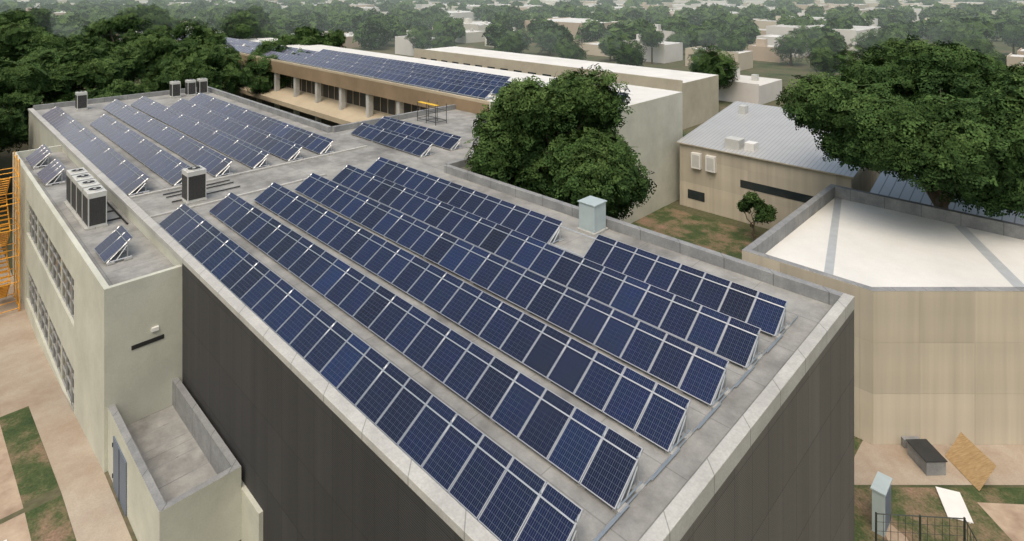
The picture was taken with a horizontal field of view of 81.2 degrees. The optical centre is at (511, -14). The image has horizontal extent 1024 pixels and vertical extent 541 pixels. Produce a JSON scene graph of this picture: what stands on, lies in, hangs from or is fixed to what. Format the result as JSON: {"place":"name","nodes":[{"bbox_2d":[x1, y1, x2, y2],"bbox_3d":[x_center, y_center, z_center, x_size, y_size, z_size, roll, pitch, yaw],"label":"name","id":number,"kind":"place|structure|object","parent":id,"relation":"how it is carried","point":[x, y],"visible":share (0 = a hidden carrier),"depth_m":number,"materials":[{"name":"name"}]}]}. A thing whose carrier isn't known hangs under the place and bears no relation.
{"place":"outdoors","nodes":[
{"label":"outdoors","id":0,"kind":"place"},
{"bbox_2d":[0,245,131,540],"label":"walkway path","id":1,"kind":"structure","parent":0,"point":[28,377],"depth_m":31.89,"materials":[{"name":"concrete"}]},
{"bbox_2d":[0,151,19,313],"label":"scaffold stair tower","id":2,"kind":"structure","parent":1,"relation":"on","point":[4,289],"depth_m":46.11,"materials":[{"name":"orange metal"}]},
{"bbox_2d":[0,173,241,540],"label":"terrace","id":3,"kind":"structure","parent":0,"point":[40,500],"depth_m":27.33,"materials":[{"name":"beige concrete"}]},
{"bbox_2d":[0,426,30,540],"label":"paved path","id":4,"kind":"structure","parent":3,"relation":"on","point":[15,528],"depth_m":26.33,"materials":[{"name":"beige concrete"}]},
{"bbox_2d":[0,406,75,540],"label":"grass patch","id":5,"kind":"object","parent":3,"relation":"on","point":[35,478],"visible":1,"depth_m":27.94,"materials":[{"name":"grass"},{"name":"green plant"}]},
{"bbox_2d":[0,28,1023,487],"bbox_3d":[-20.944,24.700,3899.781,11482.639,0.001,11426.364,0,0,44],"label":"ground","id":6,"kind":"structure","parent":0,"point":[784,72],"depth_m":175.74,"materials":[{"name":"green plant"}]},
{"bbox_2d":[0,55,15,68],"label":"tree grove","id":7,"kind":"object","parent":6,"relation":"on","point":[4,63],"visible":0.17,"depth_m":82.94,"materials":[{"name":"green plant"}]},
{"bbox_2d":[0,96,25,159],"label":"tree grove","id":8,"kind":"object","parent":6,"relation":"on","point":[8,122],"visible":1,"depth_m":64.16,"materials":[{"name":"green plant"}]},
{"bbox_2d":[0,8,34,36],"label":"tree grove","id":9,"kind":"object","parent":6,"relation":"on","point":[9,15],"visible":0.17,"depth_m":132.13,"materials":[{"name":"green plant"}]},
{"bbox_2d":[0,60,52,152],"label":"tree grove","id":10,"kind":"object","parent":6,"relation":"on","point":[21,81],"visible":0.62,"depth_m":70.16,"materials":[{"name":"green plant"}]},
{"bbox_2d":[11,6,52,32],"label":"tree grove","id":11,"kind":"object","parent":6,"relation":"on","point":[40,16],"visible":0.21,"depth_m":151.02,"materials":[{"name":"green plant"}]},
{"bbox_2d":[0,18,86,98],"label":"tree grove","id":12,"kind":"object","parent":6,"relation":"on","point":[15,42],"visible":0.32,"depth_m":94.45,"materials":[{"name":"green plant"}]},
{"bbox_2d":[53,32,102,46],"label":"tree grove","id":13,"kind":"object","parent":6,"relation":"on","point":[88,39],"visible":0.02,"depth_m":114.69,"materials":[{"name":"green plant"}]},
{"bbox_2d":[10,44,148,103],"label":"tree grove","id":14,"kind":"object","parent":6,"relation":"on","point":[86,66],"visible":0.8,"depth_m":83.74,"materials":[{"name":"green plant"}]},
{"bbox_2d":[13,145,181,472],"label":"cream wing","id":15,"kind":"structure","parent":6,"relation":"on","point":[121,307],"depth_m":30.18,"materials":[{"name":"beige paint"}]},
{"bbox_2d":[25,144,133,265],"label":"solar panels","id":16,"kind":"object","parent":15,"relation":"on","point":[111,245],"depth_m":33.66,"materials":[{"name":"blue glass"}]},
{"bbox_2d":[28,203,163,408],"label":"windows","id":17,"kind":"structure","parent":15,"relation":"attached to","point":[61,276],"depth_m":38.06,"materials":[{"name":"grey glass"}]},
{"bbox_2d":[64,78,207,230],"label":"air conditioning units","id":18,"kind":"object","parent":15,"relation":"on","point":[86,202],"visible":0.99,"depth_m":38.65,"materials":[{"name":"metal"}]},
{"bbox_2d":[53,79,150,102],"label":"tree grove","id":19,"kind":"object","parent":6,"relation":"on","point":[120,87],"visible":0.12,"depth_m":75.75,"materials":[{"name":"green plant"}]},
{"bbox_2d":[81,12,178,53],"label":"tree grove","id":20,"kind":"object","parent":6,"relation":"on","point":[126,24],"visible":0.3,"depth_m":133.77,"materials":[{"name":"green plant"}]},
{"bbox_2d":[113,3,182,78],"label":"tree grove","id":21,"kind":"object","parent":6,"relation":"on","point":[156,15],"visible":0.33,"depth_m":158.74,"materials":[{"name":"green plant"}]},
{"bbox_2d":[124,33,239,84],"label":"tree grove","id":22,"kind":"object","parent":6,"relation":"on","point":[158,50],"visible":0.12,"depth_m":98.65,"materials":[{"name":"green plant"}]},
{"bbox_2d":[141,19,227,47],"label":"tree grove","id":23,"kind":"object","parent":6,"relation":"on","point":[201,33],"visible":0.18,"depth_m":120.36,"materials":[{"name":"green plant"}]},
{"bbox_2d":[108,378,262,540],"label":"annex","id":24,"kind":"object","parent":6,"relation":"on","point":[174,469],"visible":1,"depth_m":25.13,"materials":[{"name":"paint"}]},
{"bbox_2d":[140,43,256,93],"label":"tree grove","id":25,"kind":"object","parent":6,"relation":"on","point":[202,60],"visible":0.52,"depth_m":89.03,"materials":[{"name":"green plant"}]},
{"bbox_2d":[216,5,278,32],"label":"tree grove","id":26,"kind":"object","parent":6,"relation":"on","point":[262,18],"visible":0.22,"depth_m":174.53,"materials":[{"name":"green plant"}]},
{"bbox_2d":[217,9,281,38],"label":"tree grove","id":27,"kind":"object","parent":6,"relation":"on","point":[238,27],"visible":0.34,"depth_m":145.19,"materials":[{"name":"green plant"}]},
{"bbox_2d":[244,38,309,102],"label":"tree grove","id":28,"kind":"object","parent":6,"relation":"on","point":[265,79],"visible":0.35,"depth_m":103.62,"materials":[{"name":"green plant"}]},
{"bbox_2d":[279,26,345,47],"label":"tree grove","id":29,"kind":"object","parent":6,"relation":"on","point":[308,35],"visible":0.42,"depth_m":132.95,"materials":[{"name":"green plant"}]},
{"bbox_2d":[116,26,682,223],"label":"back building","id":30,"kind":"structure","parent":6,"relation":"on","point":[651,129],"depth_m":78.21,"materials":[{"name":"paint"}]},
{"bbox_2d":[222,38,628,101],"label":"solar panel supports","id":31,"kind":"object","parent":30,"relation":"on","point":[486,98],"visible":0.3,"depth_m":85.84,"materials":[{"name":"metal"}]},
{"bbox_2d":[170,34,628,98],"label":"solar panels","id":32,"kind":"object","parent":31,"relation":"attached to","point":[444,86],"visible":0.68,"depth_m":85.06,"materials":[{"name":"blue glass"}]},
{"bbox_2d":[28,86,853,540],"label":"building","id":33,"kind":"structure","parent":6,"relation":"on","point":[764,452],"depth_m":22.61,"materials":[{"name":"beige paint"}]},
{"bbox_2d":[54,94,789,540],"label":"solar panel supports","id":34,"kind":"object","parent":33,"relation":"on","point":[686,434],"visible":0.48,"depth_m":24.42,"materials":[{"name":"metal"}]},
{"bbox_2d":[42,93,787,540],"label":"solar panels","id":35,"kind":"object","parent":34,"relation":"on","point":[490,495],"visible":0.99,"depth_m":25.17,"materials":[{"name":"blue glass"}]},
{"bbox_2d":[417,100,446,125],"bbox_3d":[-8.284,13.000,61.718,3.085,2.000,1.485,0,0,44],"label":"metal railing","id":36,"kind":"object","parent":33,"relation":"on","point":[426,110],"visible":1,"depth_m":61.29,"materials":[{"name":"metal"}]},
{"bbox_2d":[129,145,797,540],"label":"roof conduits","id":37,"kind":"object","parent":33,"relation":"on","point":[655,473],"visible":0.91,"depth_m":38.27,"materials":[{"name":"metal"}]},
{"bbox_2d":[576,196,607,235],"bbox_3d":[4.625,13.159,34.380,1.300,1.678,1.300,0,0,44],"label":"roof cabinet","id":38,"kind":"object","parent":33,"relation":"on","point":[592,215],"visible":1,"depth_m":34.02,"materials":[{"name":"metal"}]},
{"bbox_2d":[0,0,1023,88],"bbox_3d":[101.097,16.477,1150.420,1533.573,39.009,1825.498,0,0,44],"label":"trees","id":39,"kind":"object","parent":6,"relation":"on","point":[971,27],"visible":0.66,"depth_m":262.25,"materials":[{"name":"green plant"}]},
{"bbox_2d":[463,63,656,220],"bbox_3d":[4.248,15.366,47.969,13.875,18.790,15.849,0,0,26],"label":"courtyard tree","id":40,"kind":"object","parent":6,"relation":"on","point":[584,151],"visible":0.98,"depth_m":43.59,"materials":[{"name":"green plant"}]},
{"bbox_2d":[676,101,879,228],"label":"tan workshop","id":41,"kind":"structure","parent":6,"relation":"on","point":[732,154],"depth_m":63.74,"materials":[{"name":"paint"}]},
{"bbox_2d":[742,184,1023,444],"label":"beige hall","id":42,"kind":"structure","parent":6,"relation":"on","point":[936,292],"depth_m":32.33,"materials":[{"name":"concrete"}]},
{"bbox_2d":[776,34,1023,219],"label":"tree","id":43,"kind":"object","parent":6,"relation":"on","point":[944,122],"visible":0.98,"depth_m":42.10,"materials":[{"name":"green plant"}]},
{"bbox_2d":[854,440,1023,484],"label":"apron slab","id":44,"kind":"structure","parent":6,"relation":"on","point":[898,464],"depth_m":30.72,"materials":[{"name":"concrete"}]},
{"bbox_2d":[901,436,947,475],"bbox_3d":[21.365,24.300,31.618,1.100,0.740,3.050,0,0,-2],"label":"crate stack","id":45,"kind":"object","parent":44,"relation":"on","point":[927,457],"visible":0.81,"depth_m":30.63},
{"bbox_2d":[945,432,995,490],"bbox_3d":[23.241,24.058,30.305,0.918,1.269,2.200,0,0,-2],"label":"plywood sheet","id":46,"kind":"object","parent":44,"relation":"on","point":[973,464],"visible":1,"depth_m":30.23,"materials":[{"name":"brown wood"}]},
{"bbox_2d":[870,171,1023,224],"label":"corrugated shed","id":47,"kind":"structure","parent":6,"relation":"on","point":[888,185],"depth_m":52.23,"materials":[{"name":"grey metal"}]},
{"bbox_2d":[12,0,1023,104],"bbox_3d":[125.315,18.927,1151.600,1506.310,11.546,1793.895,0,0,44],"label":"houses","id":48,"kind":"structure","parent":0,"point":[755,88],"depth_m":243.60,"materials":[{"name":"white paint"}]},
{"bbox_2d":[414,46,718,128],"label":"long building","id":49,"kind":"structure","parent":0,"point":[700,91],"depth_m":120.25,"materials":[{"name":"beige paint"}]},
{"bbox_2d":[631,206,862,540],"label":"courtyard ground","id":50,"kind":"structure","parent":0,"point":[723,238],"depth_m":59.95,"materials":[{"name":"green plant"}]},
{"bbox_2d":[737,191,777,240],"bbox_3d":[23.661,22.364,57.705,3.952,4.750,3.058,0,0,44],"label":"small tree","id":51,"kind":"object","parent":50,"relation":"on","point":[766,212],"visible":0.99,"depth_m":57.58,"materials":[{"name":"green plant"}]},
{"bbox_2d":[856,487,1023,540],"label":"lawn","id":52,"kind":"structure","parent":0,"point":[923,501],"depth_m":27.99,"materials":[{"name":"green plant"}]},
{"bbox_2d":[870,471,892,537],"bbox_3d":[16.932,23.720,27.367,0.600,1.960,1.300,0,0,44],"label":"utility cabinet","id":53,"kind":"object","parent":52,"relation":"on","point":[880,487],"visible":0.85,"depth_m":27.02,"materials":[{"name":"grey metal"}]},
{"bbox_2d":[875,512,976,540],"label":"fence","id":54,"kind":"object","parent":52,"relation":"on","point":[942,525],"visible":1,"depth_m":25.97,"materials":[{"name":"black metal"}]},
{"bbox_2d":[935,486,973,523],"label":"white panel","id":55,"kind":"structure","parent":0,"point":[953,503],"depth_m":28.36,"materials":[{"name":"paint"}]},
{"bbox_2d":[886,502,1023,540],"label":"paved path","id":56,"kind":"structure","parent":0,"point":[1008,519],"depth_m":27.62,"materials":[{"name":"beige concrete"}]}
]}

